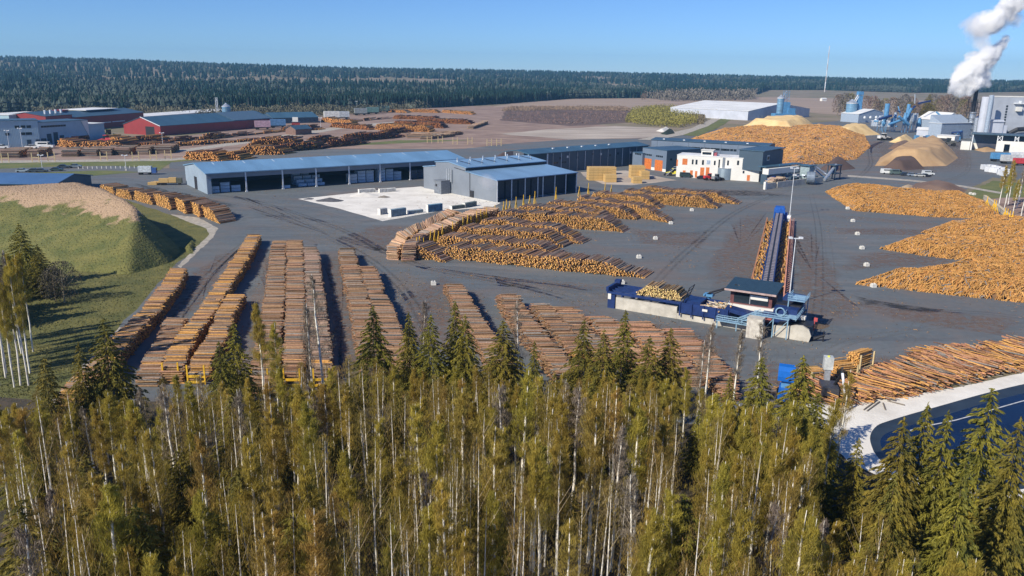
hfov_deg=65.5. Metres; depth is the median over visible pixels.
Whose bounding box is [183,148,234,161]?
log pile
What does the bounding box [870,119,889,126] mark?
tank house
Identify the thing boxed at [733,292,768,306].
window
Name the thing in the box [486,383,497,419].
birch tree
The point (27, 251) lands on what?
spruce tree
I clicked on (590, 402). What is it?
spruce tree
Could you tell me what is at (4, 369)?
birch tree
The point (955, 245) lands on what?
log heap
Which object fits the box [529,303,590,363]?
log pile
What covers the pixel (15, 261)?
birch tree
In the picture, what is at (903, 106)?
bare tree
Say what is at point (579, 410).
birch tree
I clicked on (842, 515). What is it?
spruce tree
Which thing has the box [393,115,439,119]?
log pile
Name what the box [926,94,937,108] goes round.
bare tree
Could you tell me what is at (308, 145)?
log pile
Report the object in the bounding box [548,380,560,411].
birch tree
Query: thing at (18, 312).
birch tree
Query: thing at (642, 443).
birch tree
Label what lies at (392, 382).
birch tree
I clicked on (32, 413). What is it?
birch tree
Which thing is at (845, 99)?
bare tree
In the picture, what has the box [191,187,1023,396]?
bark scraps
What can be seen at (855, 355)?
log pile
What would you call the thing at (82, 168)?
entrance road
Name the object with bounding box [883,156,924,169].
bark heap
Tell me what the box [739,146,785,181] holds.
infeed tower
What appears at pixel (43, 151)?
log pile
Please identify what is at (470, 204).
slatted pack
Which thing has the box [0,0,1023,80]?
sky
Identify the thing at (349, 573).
spruce tree
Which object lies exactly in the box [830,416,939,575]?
spruce tree
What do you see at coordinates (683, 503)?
tree
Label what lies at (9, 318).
spruce tree
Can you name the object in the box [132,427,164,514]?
birch tree
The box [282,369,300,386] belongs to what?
stake bunk
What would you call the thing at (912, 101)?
bare tree
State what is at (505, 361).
spruce tree
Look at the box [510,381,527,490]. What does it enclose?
birch tree
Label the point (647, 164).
door
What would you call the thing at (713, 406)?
birch tree
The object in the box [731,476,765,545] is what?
spruce tree
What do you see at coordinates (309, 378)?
birch tree
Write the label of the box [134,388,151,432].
birch tree
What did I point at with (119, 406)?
birch tree
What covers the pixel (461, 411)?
birch tree
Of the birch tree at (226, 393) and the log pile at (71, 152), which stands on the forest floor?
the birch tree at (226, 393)
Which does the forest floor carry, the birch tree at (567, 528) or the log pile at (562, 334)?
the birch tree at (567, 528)
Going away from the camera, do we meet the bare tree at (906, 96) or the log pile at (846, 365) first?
the log pile at (846, 365)
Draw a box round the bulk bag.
[980,164,987,169]
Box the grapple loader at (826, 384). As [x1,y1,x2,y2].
[819,355,845,406]
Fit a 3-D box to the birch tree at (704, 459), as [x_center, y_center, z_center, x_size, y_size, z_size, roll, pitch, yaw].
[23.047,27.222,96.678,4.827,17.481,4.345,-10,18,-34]
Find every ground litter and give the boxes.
[176,251,237,314]
[281,213,381,251]
[328,264,355,363]
[353,228,393,246]
[408,285,479,342]
[639,231,696,244]
[715,219,761,277]
[721,190,769,194]
[796,236,843,313]
[848,229,924,234]
[855,253,945,267]
[863,298,928,311]
[876,307,1001,333]
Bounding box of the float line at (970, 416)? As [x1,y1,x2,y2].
[910,400,1023,430]
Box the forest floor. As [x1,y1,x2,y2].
[0,397,1023,575]
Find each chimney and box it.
[966,90,981,137]
[972,118,978,137]
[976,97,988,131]
[984,95,994,131]
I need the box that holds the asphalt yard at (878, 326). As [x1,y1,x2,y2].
[90,118,1023,423]
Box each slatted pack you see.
[358,188,375,192]
[378,188,395,192]
[378,208,386,214]
[388,207,405,216]
[406,209,422,213]
[426,203,442,212]
[450,204,464,209]
[462,201,476,207]
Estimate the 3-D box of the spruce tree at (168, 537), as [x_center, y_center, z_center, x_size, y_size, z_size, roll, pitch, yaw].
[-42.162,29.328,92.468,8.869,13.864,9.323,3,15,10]
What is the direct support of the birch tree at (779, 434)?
on the forest floor
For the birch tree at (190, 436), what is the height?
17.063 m
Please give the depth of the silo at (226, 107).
981.02 m
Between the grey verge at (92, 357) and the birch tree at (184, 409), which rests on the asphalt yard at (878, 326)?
the grey verge at (92, 357)
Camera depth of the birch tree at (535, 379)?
128.54 m
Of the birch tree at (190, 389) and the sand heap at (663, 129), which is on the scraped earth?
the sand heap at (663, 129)
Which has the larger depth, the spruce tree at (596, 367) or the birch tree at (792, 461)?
the spruce tree at (596, 367)
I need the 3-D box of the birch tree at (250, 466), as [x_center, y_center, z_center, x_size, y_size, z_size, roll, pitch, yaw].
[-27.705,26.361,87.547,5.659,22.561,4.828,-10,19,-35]
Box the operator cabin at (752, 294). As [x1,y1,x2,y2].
[724,277,783,324]
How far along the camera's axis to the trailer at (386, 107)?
1167.97 m
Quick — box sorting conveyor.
[751,205,794,296]
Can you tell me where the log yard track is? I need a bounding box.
[179,122,392,151]
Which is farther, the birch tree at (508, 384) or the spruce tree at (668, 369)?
the spruce tree at (668, 369)
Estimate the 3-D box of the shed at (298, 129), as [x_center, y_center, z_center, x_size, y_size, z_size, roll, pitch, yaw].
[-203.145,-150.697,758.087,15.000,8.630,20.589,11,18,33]
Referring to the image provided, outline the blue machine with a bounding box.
[775,363,795,401]
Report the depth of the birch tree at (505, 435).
95.85 m
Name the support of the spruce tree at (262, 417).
on the forest floor
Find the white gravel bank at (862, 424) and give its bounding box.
[806,372,1023,508]
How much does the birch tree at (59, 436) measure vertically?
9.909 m
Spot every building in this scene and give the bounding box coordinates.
[0,118,39,146]
[37,119,89,144]
[643,146,700,171]
[676,149,759,181]
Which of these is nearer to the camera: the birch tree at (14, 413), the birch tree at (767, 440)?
the birch tree at (767, 440)
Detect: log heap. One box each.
[691,124,870,165]
[771,352,990,406]
[825,183,999,217]
[855,248,1023,302]
[880,231,1023,259]
[895,335,1023,381]
[904,342,972,357]
[921,214,1023,234]
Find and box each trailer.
[254,121,270,129]
[270,119,285,127]
[323,111,338,117]
[339,111,348,118]
[354,108,366,114]
[366,107,378,113]
[378,106,388,112]
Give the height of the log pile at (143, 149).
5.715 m
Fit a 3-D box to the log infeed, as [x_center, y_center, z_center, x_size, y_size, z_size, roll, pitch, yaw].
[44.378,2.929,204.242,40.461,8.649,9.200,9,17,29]
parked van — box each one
[35,141,54,147]
[680,172,692,177]
[880,168,889,173]
[889,169,901,174]
[921,170,934,174]
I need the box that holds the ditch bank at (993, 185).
[968,181,1023,199]
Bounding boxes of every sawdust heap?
[744,115,811,126]
[842,123,879,135]
[890,134,912,142]
[976,147,994,151]
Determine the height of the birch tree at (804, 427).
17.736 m
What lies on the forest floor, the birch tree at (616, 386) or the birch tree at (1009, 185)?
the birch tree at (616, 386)
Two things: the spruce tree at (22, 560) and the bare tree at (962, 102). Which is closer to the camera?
the spruce tree at (22, 560)
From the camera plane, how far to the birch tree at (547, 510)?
92.97 m
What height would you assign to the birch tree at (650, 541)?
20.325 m
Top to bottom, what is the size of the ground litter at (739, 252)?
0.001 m
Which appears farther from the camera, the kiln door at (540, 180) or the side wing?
the side wing
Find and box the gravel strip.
[171,214,217,267]
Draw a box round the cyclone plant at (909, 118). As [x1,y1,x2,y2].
[874,94,930,132]
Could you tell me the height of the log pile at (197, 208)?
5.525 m
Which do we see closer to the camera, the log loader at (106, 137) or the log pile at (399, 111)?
the log loader at (106, 137)
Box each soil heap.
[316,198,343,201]
[350,192,378,196]
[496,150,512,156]
[661,128,673,134]
[888,140,907,148]
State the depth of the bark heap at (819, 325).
197.67 m
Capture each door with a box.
[47,134,52,143]
[53,132,58,144]
[145,126,154,134]
[194,176,197,189]
[498,182,503,198]
[505,180,516,197]
[519,179,529,196]
[531,178,542,194]
[544,176,554,193]
[556,175,566,191]
[644,158,651,168]
[654,160,662,170]
[682,159,687,164]
[700,167,703,174]
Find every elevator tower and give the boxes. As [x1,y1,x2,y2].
[771,91,795,115]
[855,91,863,109]
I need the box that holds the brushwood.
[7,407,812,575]
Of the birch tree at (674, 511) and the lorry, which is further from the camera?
the lorry
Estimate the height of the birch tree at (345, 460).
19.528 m
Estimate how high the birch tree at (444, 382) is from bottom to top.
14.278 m
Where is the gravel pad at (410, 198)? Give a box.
[301,186,498,220]
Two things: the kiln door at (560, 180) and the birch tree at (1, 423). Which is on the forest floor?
the birch tree at (1, 423)
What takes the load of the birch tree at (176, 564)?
on the forest floor
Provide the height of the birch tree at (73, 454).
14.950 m
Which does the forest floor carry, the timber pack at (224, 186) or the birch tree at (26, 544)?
the birch tree at (26, 544)
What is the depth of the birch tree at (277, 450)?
105.70 m
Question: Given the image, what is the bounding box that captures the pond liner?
[870,384,1023,490]
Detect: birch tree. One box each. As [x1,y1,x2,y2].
[0,250,21,352]
[0,253,11,362]
[0,279,14,387]
[0,309,6,377]
[0,333,6,372]
[0,404,8,448]
[0,419,13,518]
[1,252,29,385]
[1,407,26,497]
[2,267,21,385]
[6,402,32,453]
[6,429,51,535]
[11,255,30,373]
[11,523,52,575]
[13,407,52,510]
[17,251,33,351]
[28,412,42,459]
[29,398,58,484]
[38,485,69,553]
[45,412,63,494]
[48,442,92,522]
[54,419,64,474]
[57,414,82,464]
[62,444,85,496]
[67,401,80,455]
[68,470,108,565]
[68,511,95,575]
[78,406,96,467]
[81,479,154,575]
[89,402,98,467]
[89,409,114,483]
[96,390,123,478]
[97,388,125,478]
[102,440,138,532]
[104,513,132,575]
[116,399,126,448]
[117,399,152,477]
[122,413,139,477]
[124,409,143,476]
[129,426,182,562]
[131,513,167,573]
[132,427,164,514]
[133,478,166,547]
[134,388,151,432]
[134,442,162,522]
[138,549,163,575]
[151,403,176,494]
[152,384,169,414]
[155,393,189,468]
[166,552,185,575]
[167,403,188,443]
[171,374,184,435]
[172,487,227,575]
[177,391,191,424]
[181,393,199,431]
[181,429,214,489]
[182,380,209,439]
[182,430,226,564]
[188,396,207,434]
[196,374,207,449]
[212,378,228,436]
[218,388,236,432]
[223,389,253,465]
[228,433,270,575]
[231,405,256,447]
[232,428,272,492]
[241,377,255,412]
[244,387,261,434]
[245,504,296,575]
[247,301,268,396]
[250,474,295,575]
[251,506,296,575]
[258,381,289,440]
[258,403,292,510]
[259,384,277,426]
[262,321,288,414]
[263,409,289,509]
[275,365,289,460]
[280,383,324,470]
[280,388,295,478]
[281,461,335,558]
[283,408,303,505]
[285,492,302,570]
[290,398,328,493]
[293,506,342,575]
[293,509,335,575]
[298,303,319,415]
[302,368,315,404]
[302,384,327,476]
[305,273,335,416]
[307,378,321,416]
[313,383,341,477]
[316,383,325,459]
[321,370,340,421]
[323,518,346,575]
[326,380,340,465]
[327,366,341,405]
[329,448,367,575]
[334,389,358,490]
[337,382,357,451]
[352,373,367,421]
[364,367,375,432]
[366,376,388,433]
[367,417,393,544]
[374,524,410,575]
[375,372,387,422]
[386,363,403,406]
[389,455,417,572]
[400,401,446,541]
[404,416,427,541]
[405,396,431,474]
[406,366,422,410]
[409,500,452,575]
[413,467,440,572]
[417,301,433,371]
[417,418,459,575]
[420,370,431,426]
[426,476,465,575]
[427,377,444,422]
[428,391,433,423]
[432,409,451,480]
[433,389,455,475]
[440,374,447,413]
[444,387,481,527]
[447,364,461,437]
[449,526,475,575]
[456,375,473,457]
[465,399,481,489]
[468,364,483,410]
[470,426,517,542]
[474,489,512,575]
[475,391,489,481]
[481,381,516,510]
[482,393,497,482]
[485,387,511,489]
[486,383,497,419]
[488,425,516,530]
[500,379,510,394]
[502,391,517,503]
[506,301,525,384]
[506,379,512,408]
[507,368,539,504]
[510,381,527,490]
[515,435,554,575]
[518,434,548,570]
[522,435,563,574]
[526,384,547,438]
[530,376,544,414]
[532,375,546,429]
[539,390,566,519]
[546,424,578,571]
[547,514,584,575]
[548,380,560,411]
[549,394,577,496]
[555,373,565,403]
[560,379,572,424]
[561,385,572,423]
[565,385,589,501]
[569,385,578,423]
[574,401,618,563]
[577,406,604,528]
[578,392,597,479]
[591,391,603,478]
[597,370,610,402]
[602,385,627,511]
[606,423,633,571]
[608,378,620,403]
[608,384,623,460]
[612,470,642,575]
[618,393,651,498]
[619,393,630,461]
[622,402,660,548]
[622,504,658,575]
[623,402,654,501]
[625,507,671,575]
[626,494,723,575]
[635,372,646,438]
[646,376,659,450]
[647,413,679,513]
[659,378,669,429]
[659,401,665,425]
[659,487,690,575]
[661,406,681,470]
[662,381,679,466]
[676,367,695,446]
[684,445,717,553]
[689,340,710,431]
[693,388,706,421]
[693,391,722,515]
[693,418,719,536]
[697,534,722,575]
[698,321,718,394]
[698,456,740,559]
[700,503,732,575]
[709,399,735,518]
[722,402,738,470]
[722,411,737,505]
[722,451,744,575]
[725,406,756,547]
[725,504,759,575]
[730,331,747,399]
[730,423,739,471]
[734,404,742,426]
[734,404,761,507]
[739,439,770,566]
[748,402,778,496]
[748,405,759,461]
[748,432,773,548]
[752,321,771,391]
[756,441,787,575]
[756,499,792,575]
[761,459,810,573]
[768,506,828,575]
[770,416,781,438]
[770,429,784,447]
[774,460,818,569]
[776,397,804,468]
[778,425,805,551]
[782,414,807,512]
[789,515,825,575]
[790,419,830,518]
[794,489,822,568]
[798,417,809,464]
[800,528,826,575]
[813,543,839,575]
[816,516,835,569]
[818,398,847,500]
[820,520,845,575]
[828,371,857,484]
[843,555,861,575]
[850,542,867,573]
[866,557,881,575]
[886,558,914,575]
[889,550,906,575]
[937,547,970,575]
[961,558,984,575]
[999,165,1008,204]
[1004,176,1012,208]
[1006,168,1013,201]
[1008,160,1017,204]
[1011,179,1021,213]
[1016,172,1023,207]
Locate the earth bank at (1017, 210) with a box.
[983,197,1023,216]
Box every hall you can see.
[0,111,25,118]
[0,173,92,185]
[15,109,71,119]
[64,107,143,127]
[123,111,272,134]
[183,150,465,193]
[264,112,318,122]
[504,142,649,170]
[651,137,775,154]
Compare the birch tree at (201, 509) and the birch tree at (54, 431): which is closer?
the birch tree at (201, 509)
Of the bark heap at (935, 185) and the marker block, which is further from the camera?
the bark heap at (935, 185)
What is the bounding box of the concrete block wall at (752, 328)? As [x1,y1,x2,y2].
[746,315,765,339]
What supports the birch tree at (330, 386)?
on the forest floor
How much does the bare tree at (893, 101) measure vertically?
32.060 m
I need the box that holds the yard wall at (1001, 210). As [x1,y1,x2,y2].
[983,195,1010,214]
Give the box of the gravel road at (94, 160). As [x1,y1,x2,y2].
[0,158,184,162]
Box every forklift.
[664,168,675,175]
[711,174,724,180]
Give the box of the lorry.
[137,166,157,174]
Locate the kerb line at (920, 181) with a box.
[848,175,1000,193]
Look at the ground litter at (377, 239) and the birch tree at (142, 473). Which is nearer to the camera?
the birch tree at (142, 473)
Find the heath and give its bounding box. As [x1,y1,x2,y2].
[500,108,637,125]
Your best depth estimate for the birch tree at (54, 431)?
112.81 m
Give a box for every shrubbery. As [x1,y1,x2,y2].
[32,100,429,114]
[501,105,630,110]
[505,111,628,124]
[625,104,698,126]
[640,87,757,100]
[689,113,705,123]
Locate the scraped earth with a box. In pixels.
[503,126,674,139]
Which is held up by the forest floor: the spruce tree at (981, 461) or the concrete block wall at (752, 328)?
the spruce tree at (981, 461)
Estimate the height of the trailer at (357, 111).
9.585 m
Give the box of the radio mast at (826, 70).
[824,46,829,91]
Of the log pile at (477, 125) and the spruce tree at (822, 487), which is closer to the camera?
the spruce tree at (822, 487)
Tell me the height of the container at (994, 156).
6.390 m
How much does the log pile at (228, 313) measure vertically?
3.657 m
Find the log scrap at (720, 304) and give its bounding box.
[702,300,730,312]
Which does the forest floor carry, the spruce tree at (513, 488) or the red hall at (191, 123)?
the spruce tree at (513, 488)
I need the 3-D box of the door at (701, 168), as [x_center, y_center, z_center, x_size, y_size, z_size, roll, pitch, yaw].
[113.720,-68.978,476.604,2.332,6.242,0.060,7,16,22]
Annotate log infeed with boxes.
[606,279,756,329]
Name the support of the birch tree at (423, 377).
on the forest floor
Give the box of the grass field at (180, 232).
[0,199,208,399]
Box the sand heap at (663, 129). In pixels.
[657,127,668,131]
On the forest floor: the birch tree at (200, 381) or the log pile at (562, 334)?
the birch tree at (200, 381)
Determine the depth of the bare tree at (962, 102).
1168.84 m
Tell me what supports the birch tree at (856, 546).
on the forest floor
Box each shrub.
[37,267,68,300]
[41,260,81,302]
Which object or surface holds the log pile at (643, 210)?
on the asphalt yard at (878, 326)
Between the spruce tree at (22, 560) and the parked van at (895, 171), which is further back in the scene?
the parked van at (895, 171)
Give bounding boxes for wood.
[0,55,1023,112]
[0,355,995,575]
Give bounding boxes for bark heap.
[812,322,829,328]
[820,156,855,170]
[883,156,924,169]
[912,180,966,191]
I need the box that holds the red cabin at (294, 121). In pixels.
[291,117,299,124]
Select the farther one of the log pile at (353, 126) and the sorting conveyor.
the log pile at (353, 126)
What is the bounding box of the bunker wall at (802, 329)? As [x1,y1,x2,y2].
[773,315,824,341]
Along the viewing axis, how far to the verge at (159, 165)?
503.78 m
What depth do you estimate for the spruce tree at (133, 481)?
101.69 m
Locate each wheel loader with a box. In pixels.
[877,133,892,140]
[944,138,956,145]
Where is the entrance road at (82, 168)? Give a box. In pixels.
[0,166,137,172]
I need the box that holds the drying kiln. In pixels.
[423,153,577,201]
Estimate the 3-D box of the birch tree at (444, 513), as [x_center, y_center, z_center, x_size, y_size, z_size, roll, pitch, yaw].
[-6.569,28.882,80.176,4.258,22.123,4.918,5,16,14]
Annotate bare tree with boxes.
[832,94,845,115]
[836,93,849,112]
[841,93,855,107]
[862,95,871,108]
[867,96,879,109]
[875,100,884,111]
[879,98,890,111]
[887,97,899,115]
[894,99,905,114]
[897,94,911,116]
[904,101,915,112]
[905,96,918,112]
[911,102,920,114]
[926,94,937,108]
[933,99,943,110]
[935,96,952,111]
[940,94,956,112]
[946,97,959,113]
[956,95,970,113]
[956,99,970,116]
[961,101,971,117]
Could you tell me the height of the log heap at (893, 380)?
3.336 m
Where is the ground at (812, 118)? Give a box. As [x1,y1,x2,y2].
[0,60,1023,398]
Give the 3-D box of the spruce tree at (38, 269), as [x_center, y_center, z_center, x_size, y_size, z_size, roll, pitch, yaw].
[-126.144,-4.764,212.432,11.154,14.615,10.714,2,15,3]
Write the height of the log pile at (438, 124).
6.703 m
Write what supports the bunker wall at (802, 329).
on the asphalt yard at (878, 326)
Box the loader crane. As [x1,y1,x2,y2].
[703,284,739,298]
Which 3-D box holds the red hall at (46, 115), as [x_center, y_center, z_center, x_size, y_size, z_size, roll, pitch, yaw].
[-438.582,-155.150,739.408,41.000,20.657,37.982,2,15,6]
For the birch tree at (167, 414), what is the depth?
101.01 m
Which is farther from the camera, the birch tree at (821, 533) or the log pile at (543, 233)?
the log pile at (543, 233)
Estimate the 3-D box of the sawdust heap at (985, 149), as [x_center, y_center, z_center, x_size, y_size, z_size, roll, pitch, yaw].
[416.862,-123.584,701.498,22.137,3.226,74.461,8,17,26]
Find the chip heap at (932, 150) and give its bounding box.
[875,135,957,165]
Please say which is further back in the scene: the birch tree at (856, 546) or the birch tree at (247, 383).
the birch tree at (247, 383)
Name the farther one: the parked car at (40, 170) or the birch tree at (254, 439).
the parked car at (40, 170)
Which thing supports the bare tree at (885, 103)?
on the ground at (812, 118)
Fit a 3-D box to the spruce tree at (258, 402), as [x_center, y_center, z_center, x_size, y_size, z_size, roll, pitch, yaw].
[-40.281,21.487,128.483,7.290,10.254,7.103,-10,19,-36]
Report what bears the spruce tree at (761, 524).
on the forest floor
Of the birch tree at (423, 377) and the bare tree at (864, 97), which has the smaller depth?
the birch tree at (423, 377)
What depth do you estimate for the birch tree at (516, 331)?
142.99 m
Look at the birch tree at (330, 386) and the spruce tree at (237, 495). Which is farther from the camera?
the birch tree at (330, 386)
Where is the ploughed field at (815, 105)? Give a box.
[495,97,980,116]
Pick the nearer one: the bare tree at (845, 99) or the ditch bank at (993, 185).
the ditch bank at (993, 185)
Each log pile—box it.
[0,147,32,157]
[27,147,52,156]
[57,136,89,146]
[57,268,189,408]
[61,147,86,156]
[79,139,139,146]
[81,146,105,155]
[100,145,121,155]
[100,182,128,194]
[109,134,138,140]
[114,145,139,154]
[116,187,143,199]
[133,189,161,204]
[134,317,188,386]
[135,134,173,141]
[135,140,176,145]
[136,145,155,153]
[153,143,179,152]
[153,192,184,209]
[158,234,261,383]
[164,135,200,141]
[174,194,201,213]
[177,139,232,145]
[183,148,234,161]
[188,294,247,381]
[191,197,215,217]
[196,132,235,139]
[202,203,236,223]
[224,149,256,159]
[228,135,302,142]
[230,131,258,135]
[240,144,295,154]
[247,137,302,144]
[248,241,287,393]
[255,130,285,134]
[280,124,324,130]
[280,140,331,150]
[281,240,308,383]
[302,246,335,383]
[306,135,340,141]
[321,116,358,124]
[326,137,370,146]
[330,122,374,129]
[338,248,391,400]
[340,130,403,140]
[358,117,387,121]
[359,266,416,406]
[375,123,434,131]
[378,127,413,132]
[386,209,460,259]
[388,109,410,112]
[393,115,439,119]
[393,120,448,127]
[401,206,500,261]
[406,109,441,112]
[407,131,463,137]
[416,118,474,123]
[416,240,454,262]
[420,133,454,138]
[436,231,576,254]
[442,109,475,114]
[443,241,653,277]
[443,284,517,377]
[457,223,572,247]
[467,121,487,128]
[480,215,591,243]
[494,294,580,382]
[497,208,629,232]
[518,203,620,221]
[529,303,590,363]
[547,199,641,219]
[552,306,614,368]
[576,194,672,222]
[585,316,656,378]
[591,190,664,208]
[619,321,705,386]
[624,188,721,208]
[636,280,688,300]
[641,185,741,203]
[659,328,742,402]
[753,218,772,279]
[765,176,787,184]
[775,220,789,293]
[800,366,823,378]
[831,356,856,375]
[846,348,872,370]
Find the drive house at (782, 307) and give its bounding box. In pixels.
[762,292,805,326]
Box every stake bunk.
[161,362,178,370]
[185,365,206,383]
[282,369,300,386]
[312,368,329,386]
[841,365,858,377]
[859,351,875,372]
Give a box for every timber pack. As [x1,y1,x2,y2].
[219,182,228,185]
[220,185,229,188]
[220,188,229,191]
[231,188,240,190]
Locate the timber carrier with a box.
[158,177,182,184]
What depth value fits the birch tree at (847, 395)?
117.66 m
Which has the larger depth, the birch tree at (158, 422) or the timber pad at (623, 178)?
the timber pad at (623, 178)
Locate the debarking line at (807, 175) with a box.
[758,161,841,189]
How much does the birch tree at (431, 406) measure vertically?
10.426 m
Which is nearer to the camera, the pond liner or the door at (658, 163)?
the pond liner
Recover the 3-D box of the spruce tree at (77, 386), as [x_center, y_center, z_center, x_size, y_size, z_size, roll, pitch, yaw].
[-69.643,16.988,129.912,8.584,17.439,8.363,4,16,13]
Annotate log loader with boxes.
[98,135,109,139]
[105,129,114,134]
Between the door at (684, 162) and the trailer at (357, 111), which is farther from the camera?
the trailer at (357, 111)
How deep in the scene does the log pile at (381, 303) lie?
193.80 m
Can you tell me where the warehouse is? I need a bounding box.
[670,100,809,119]
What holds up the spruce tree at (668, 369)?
on the forest floor
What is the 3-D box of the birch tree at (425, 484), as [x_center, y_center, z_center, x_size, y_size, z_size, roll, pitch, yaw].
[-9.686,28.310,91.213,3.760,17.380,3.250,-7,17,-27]
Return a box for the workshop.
[88,122,104,140]
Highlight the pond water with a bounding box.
[880,393,1023,486]
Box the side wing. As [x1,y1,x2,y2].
[632,151,644,164]
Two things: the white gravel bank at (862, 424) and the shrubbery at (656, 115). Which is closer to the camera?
the white gravel bank at (862, 424)
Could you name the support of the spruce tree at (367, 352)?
on the forest floor
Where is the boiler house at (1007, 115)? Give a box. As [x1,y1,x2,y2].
[988,96,1023,133]
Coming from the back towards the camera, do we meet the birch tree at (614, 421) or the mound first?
the mound
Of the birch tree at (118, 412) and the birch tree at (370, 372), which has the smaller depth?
the birch tree at (118, 412)
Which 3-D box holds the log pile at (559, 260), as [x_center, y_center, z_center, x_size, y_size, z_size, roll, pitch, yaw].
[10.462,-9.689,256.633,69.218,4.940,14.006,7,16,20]
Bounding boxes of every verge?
[0,140,461,175]
[53,327,120,402]
[684,119,729,135]
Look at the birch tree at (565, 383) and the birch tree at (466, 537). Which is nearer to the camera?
the birch tree at (466, 537)
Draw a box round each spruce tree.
[0,276,29,327]
[0,442,60,519]
[0,499,104,575]
[1,223,59,284]
[6,532,71,575]
[22,245,66,298]
[27,357,88,465]
[38,455,63,499]
[42,562,66,575]
[49,502,102,573]
[58,453,123,542]
[64,342,105,448]
[69,495,172,575]
[76,317,155,440]
[101,504,195,575]
[121,459,166,519]
[132,493,185,571]
[156,418,188,486]
[156,445,196,566]
[163,446,230,563]
[189,465,297,575]
[189,514,255,575]
[204,341,244,434]
[207,395,270,497]
[211,321,262,408]
[218,467,268,524]
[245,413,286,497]
[251,395,291,452]
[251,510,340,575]
[252,392,281,437]
[272,445,296,494]
[318,389,375,473]
[325,400,361,461]
[339,553,352,575]
[346,306,397,402]
[353,484,382,536]
[356,443,397,497]
[364,468,421,553]
[384,393,411,455]
[391,313,429,406]
[402,314,452,412]
[441,301,473,384]
[441,471,522,575]
[446,314,489,408]
[451,438,465,469]
[467,319,525,418]
[467,412,509,468]
[508,465,544,502]
[519,341,546,423]
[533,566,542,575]
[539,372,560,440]
[547,490,595,546]
[559,319,602,401]
[560,383,607,453]
[564,383,621,482]
[579,330,625,410]
[600,310,645,397]
[621,335,675,418]
[645,328,693,413]
[678,409,703,482]
[699,442,754,516]
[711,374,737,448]
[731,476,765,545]
[732,357,779,447]
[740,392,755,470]
[751,457,795,560]
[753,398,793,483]
[755,355,840,462]
[782,392,846,499]
[802,451,843,540]
[825,438,870,555]
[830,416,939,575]
[841,471,913,575]
[866,402,955,559]
[904,410,967,573]
[911,454,981,575]
[915,388,1023,575]
[918,94,936,116]
[952,416,1023,575]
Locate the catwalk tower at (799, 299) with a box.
[716,290,810,339]
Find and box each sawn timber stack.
[586,166,611,180]
[603,174,616,181]
[610,166,615,173]
[628,165,644,177]
[631,176,641,182]
[639,170,649,179]
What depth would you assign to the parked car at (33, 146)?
590.44 m
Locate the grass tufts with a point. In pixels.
(81, 220)
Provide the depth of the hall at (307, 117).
916.76 m
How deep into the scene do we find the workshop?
658.34 m
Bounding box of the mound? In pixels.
[0,182,194,274]
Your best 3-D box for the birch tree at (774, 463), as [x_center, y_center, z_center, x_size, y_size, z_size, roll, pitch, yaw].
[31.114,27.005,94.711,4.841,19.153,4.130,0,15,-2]
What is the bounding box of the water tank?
[718,168,731,179]
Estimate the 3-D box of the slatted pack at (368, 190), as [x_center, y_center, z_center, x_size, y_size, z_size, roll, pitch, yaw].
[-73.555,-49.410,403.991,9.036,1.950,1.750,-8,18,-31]
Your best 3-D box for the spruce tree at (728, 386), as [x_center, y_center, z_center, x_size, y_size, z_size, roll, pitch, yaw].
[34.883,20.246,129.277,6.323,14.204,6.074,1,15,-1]
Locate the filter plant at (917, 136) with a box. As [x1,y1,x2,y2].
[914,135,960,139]
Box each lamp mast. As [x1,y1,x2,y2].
[788,167,798,214]
[788,236,802,292]
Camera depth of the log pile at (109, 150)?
554.69 m
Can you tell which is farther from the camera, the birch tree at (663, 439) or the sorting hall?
the sorting hall
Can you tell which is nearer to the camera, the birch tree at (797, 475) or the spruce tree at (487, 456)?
the birch tree at (797, 475)
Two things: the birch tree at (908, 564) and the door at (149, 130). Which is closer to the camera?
the birch tree at (908, 564)
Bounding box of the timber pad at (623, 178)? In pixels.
[581,170,673,184]
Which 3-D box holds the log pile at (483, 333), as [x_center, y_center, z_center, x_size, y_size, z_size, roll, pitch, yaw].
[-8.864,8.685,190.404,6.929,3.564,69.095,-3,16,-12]
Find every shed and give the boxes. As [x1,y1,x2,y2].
[143,109,221,116]
[285,125,311,134]
[840,109,883,122]
[916,111,954,131]
[916,127,928,135]
[928,114,972,138]
[937,134,959,141]
[960,132,1023,151]
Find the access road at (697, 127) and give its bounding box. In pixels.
[638,118,718,139]
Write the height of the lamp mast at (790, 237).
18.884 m
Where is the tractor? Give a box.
[703,173,718,180]
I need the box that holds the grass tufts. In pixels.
[0,182,195,272]
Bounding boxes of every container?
[990,152,1010,161]
[1000,154,1021,163]
[1010,152,1023,157]
[1013,158,1023,165]
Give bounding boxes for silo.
[221,103,230,111]
[776,95,784,113]
[846,99,857,111]
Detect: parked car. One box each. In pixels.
[0,144,10,147]
[15,168,28,171]
[24,144,40,148]
[34,168,48,171]
[49,167,63,170]
[57,164,69,167]
[69,164,81,167]
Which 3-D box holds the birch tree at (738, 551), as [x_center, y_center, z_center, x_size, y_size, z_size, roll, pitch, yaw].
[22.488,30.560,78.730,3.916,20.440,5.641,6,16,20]
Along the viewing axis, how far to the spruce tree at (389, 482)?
102.53 m
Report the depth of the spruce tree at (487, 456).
123.89 m
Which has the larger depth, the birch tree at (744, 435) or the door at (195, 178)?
the door at (195, 178)
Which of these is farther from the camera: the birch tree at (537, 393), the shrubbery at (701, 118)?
the shrubbery at (701, 118)
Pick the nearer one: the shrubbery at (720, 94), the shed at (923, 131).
the shed at (923, 131)
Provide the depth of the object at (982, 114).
770.33 m

